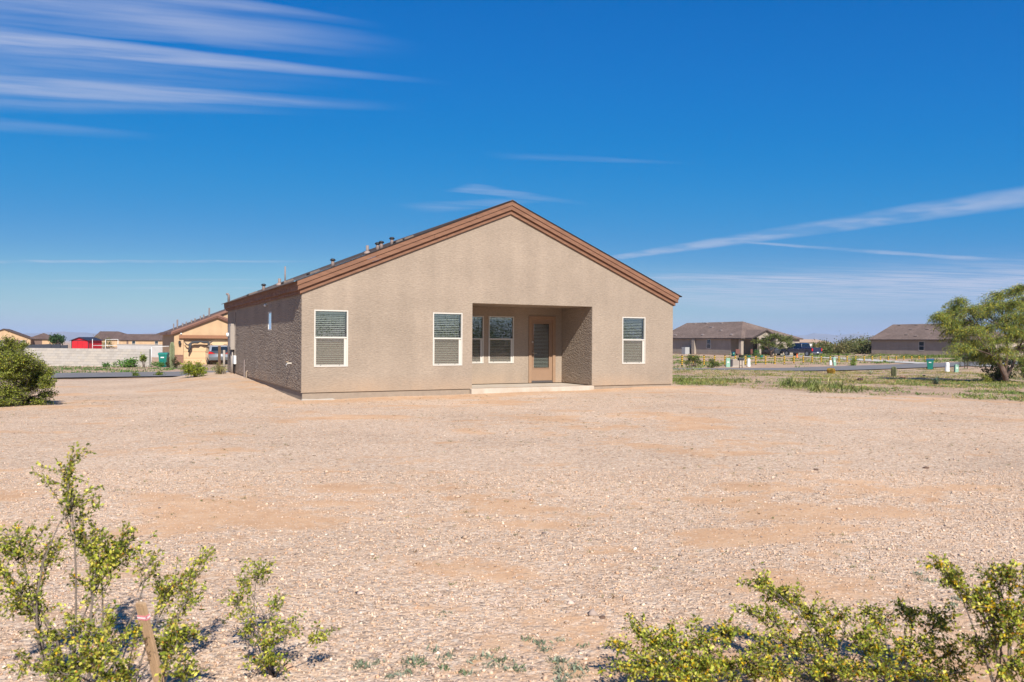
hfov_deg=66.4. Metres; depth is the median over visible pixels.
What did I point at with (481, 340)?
window
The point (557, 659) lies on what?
grey sprouts
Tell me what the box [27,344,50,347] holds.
screen fence
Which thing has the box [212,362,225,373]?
shrub
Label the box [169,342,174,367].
saguaro
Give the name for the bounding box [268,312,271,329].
small window
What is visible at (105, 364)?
shrub
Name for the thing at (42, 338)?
house
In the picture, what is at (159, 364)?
shrub
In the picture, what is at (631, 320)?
window
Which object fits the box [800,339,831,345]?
house
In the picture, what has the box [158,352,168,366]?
wheelie bin
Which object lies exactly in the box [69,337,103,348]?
shed
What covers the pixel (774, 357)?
rope
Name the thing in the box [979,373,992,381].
shrub
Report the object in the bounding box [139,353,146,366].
sapling
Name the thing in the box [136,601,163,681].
survey stake
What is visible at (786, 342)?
tree
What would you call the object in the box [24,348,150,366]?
block wall
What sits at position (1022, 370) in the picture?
shrub
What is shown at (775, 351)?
car
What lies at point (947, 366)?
utility pedestal
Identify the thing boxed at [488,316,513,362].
window
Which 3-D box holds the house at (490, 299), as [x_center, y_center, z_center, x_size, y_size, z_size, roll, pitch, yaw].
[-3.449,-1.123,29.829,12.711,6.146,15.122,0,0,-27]
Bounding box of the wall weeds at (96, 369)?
[45,365,226,372]
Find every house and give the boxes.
[0,329,51,344]
[95,331,162,346]
[160,308,227,364]
[221,200,681,400]
[673,321,802,354]
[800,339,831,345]
[868,324,1023,355]
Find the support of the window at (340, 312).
in the house at (490, 299)
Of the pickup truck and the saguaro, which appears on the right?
the pickup truck
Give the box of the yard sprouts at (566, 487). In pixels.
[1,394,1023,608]
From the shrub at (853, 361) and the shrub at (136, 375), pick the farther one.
the shrub at (853, 361)
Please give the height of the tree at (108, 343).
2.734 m
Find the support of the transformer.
on the ground at (226, 389)
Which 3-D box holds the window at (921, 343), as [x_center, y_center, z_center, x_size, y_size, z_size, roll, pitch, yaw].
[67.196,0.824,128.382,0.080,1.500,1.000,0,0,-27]
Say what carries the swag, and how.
hanging from the house at (209, 327)
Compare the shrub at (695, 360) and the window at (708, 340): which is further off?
the window at (708, 340)
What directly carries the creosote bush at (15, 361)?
on the ground at (226, 389)
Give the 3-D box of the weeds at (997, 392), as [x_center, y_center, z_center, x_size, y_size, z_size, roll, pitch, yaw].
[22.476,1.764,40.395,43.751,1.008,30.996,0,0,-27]
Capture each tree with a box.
[48,332,65,344]
[102,337,114,348]
[750,332,795,356]
[925,283,1023,381]
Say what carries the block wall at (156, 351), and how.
on the ground at (226, 389)
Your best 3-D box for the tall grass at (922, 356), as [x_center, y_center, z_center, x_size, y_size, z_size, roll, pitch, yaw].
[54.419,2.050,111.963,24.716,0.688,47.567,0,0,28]
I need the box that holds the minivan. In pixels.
[205,344,227,363]
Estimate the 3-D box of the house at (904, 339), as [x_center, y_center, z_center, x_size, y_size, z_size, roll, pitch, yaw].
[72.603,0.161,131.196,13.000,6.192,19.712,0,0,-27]
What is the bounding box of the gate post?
[218,346,224,372]
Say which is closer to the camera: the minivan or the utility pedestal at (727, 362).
the minivan
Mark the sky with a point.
(791, 167)
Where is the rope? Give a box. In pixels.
[683,357,888,357]
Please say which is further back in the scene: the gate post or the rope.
the rope
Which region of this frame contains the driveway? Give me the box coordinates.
[780,355,991,365]
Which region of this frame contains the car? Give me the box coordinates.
[753,346,782,355]
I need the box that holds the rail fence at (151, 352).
[151,346,167,364]
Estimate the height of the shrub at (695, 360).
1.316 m
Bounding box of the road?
[48,360,1018,377]
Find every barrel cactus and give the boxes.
[827,368,834,373]
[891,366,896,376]
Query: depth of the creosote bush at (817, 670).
3.75 m
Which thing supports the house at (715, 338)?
on the ground at (226, 389)
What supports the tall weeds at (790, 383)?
on the ground at (226, 389)
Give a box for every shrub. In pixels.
[102,361,110,366]
[111,357,139,367]
[131,371,140,376]
[150,361,163,367]
[163,356,179,367]
[178,357,208,376]
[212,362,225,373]
[684,354,702,366]
[707,358,721,367]
[752,349,760,357]
[850,357,858,365]
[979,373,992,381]
[980,358,1016,381]
[1009,358,1023,377]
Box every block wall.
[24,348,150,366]
[117,344,161,355]
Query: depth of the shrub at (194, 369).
30.18 m
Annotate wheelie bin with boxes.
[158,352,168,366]
[926,359,933,368]
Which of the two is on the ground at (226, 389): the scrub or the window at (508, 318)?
the scrub
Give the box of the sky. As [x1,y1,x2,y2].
[0,0,1023,337]
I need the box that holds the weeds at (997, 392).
[672,367,1023,401]
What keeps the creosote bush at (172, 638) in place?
on the ground at (226, 389)
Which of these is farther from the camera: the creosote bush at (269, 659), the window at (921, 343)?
the window at (921, 343)
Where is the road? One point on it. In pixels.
(130, 374)
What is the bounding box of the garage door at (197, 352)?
[183,339,227,364]
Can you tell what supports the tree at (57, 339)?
on the ground at (226, 389)
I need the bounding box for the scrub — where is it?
[809,332,873,353]
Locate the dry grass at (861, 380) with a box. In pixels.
[673,368,1023,401]
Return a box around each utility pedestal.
[725,358,729,366]
[945,362,949,371]
[954,364,958,371]
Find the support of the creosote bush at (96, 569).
on the ground at (226, 389)
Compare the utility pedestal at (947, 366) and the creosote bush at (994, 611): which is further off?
the utility pedestal at (947, 366)
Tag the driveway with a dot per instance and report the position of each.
(868, 359)
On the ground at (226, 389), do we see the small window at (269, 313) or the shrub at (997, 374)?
the shrub at (997, 374)
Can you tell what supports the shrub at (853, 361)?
on the ground at (226, 389)
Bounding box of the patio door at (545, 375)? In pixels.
[528,316,555,382]
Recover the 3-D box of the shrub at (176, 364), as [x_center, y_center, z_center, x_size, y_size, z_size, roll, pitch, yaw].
[-23.363,1.472,53.856,1.047,1.035,1.085,0,0,28]
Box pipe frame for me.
[92,339,117,348]
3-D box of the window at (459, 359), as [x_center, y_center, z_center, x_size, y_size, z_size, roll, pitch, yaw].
[-1.866,-0.050,22.416,0.909,1.512,0.154,0,0,-27]
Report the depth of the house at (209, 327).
66.12 m
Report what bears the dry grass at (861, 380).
on the ground at (226, 389)
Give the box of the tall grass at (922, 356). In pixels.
[810,353,963,358]
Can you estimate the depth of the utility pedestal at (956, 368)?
54.35 m
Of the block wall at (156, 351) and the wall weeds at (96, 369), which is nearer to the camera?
the wall weeds at (96, 369)
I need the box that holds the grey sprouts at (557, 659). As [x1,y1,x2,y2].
[251,570,998,681]
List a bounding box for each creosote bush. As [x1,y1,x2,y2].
[0,331,58,406]
[0,441,165,681]
[2,545,217,681]
[216,557,339,678]
[595,611,802,681]
[729,562,884,681]
[845,596,982,681]
[916,552,1023,681]
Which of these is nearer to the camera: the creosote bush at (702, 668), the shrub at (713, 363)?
the creosote bush at (702, 668)
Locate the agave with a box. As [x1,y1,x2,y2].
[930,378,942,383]
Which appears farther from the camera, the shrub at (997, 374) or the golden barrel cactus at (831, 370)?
the golden barrel cactus at (831, 370)
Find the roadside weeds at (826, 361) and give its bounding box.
[673,353,1023,367]
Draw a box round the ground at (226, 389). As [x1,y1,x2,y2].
[0,341,1023,681]
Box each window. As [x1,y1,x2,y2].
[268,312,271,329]
[314,310,347,366]
[433,312,462,365]
[472,316,483,362]
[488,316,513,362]
[622,317,645,363]
[707,339,710,348]
[919,341,923,350]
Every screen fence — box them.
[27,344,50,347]
[51,344,60,347]
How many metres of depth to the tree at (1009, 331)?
36.12 m
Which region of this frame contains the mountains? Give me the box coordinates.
[22,331,872,343]
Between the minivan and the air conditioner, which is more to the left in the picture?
the minivan
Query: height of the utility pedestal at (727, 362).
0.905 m
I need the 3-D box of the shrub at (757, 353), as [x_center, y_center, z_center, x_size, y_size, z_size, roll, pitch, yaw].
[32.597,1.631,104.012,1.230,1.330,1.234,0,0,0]
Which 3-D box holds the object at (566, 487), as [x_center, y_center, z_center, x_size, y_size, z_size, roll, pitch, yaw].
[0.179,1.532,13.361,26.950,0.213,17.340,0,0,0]
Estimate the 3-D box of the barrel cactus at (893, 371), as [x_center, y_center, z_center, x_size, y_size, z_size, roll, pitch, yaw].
[21.175,1.716,43.400,0.329,0.653,0.327,0,0,0]
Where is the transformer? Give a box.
[730,359,746,366]
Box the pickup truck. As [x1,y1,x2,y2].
[781,343,821,355]
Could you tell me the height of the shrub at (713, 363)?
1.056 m
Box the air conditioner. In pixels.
[682,347,688,353]
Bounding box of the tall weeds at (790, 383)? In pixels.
[674,375,916,392]
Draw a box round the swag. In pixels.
[184,341,212,351]
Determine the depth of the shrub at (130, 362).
56.30 m
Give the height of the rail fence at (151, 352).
1.742 m
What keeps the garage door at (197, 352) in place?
in the house at (209, 327)
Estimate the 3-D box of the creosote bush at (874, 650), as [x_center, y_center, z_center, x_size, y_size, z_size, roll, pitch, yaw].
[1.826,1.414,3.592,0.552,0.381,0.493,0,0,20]
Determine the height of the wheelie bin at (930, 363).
0.850 m
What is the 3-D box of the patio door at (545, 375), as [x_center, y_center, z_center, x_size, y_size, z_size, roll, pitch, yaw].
[0.989,0.279,25.905,1.011,2.196,0.141,0,0,-27]
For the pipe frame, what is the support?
on the ground at (226, 389)
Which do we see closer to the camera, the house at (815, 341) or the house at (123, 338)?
the house at (123, 338)

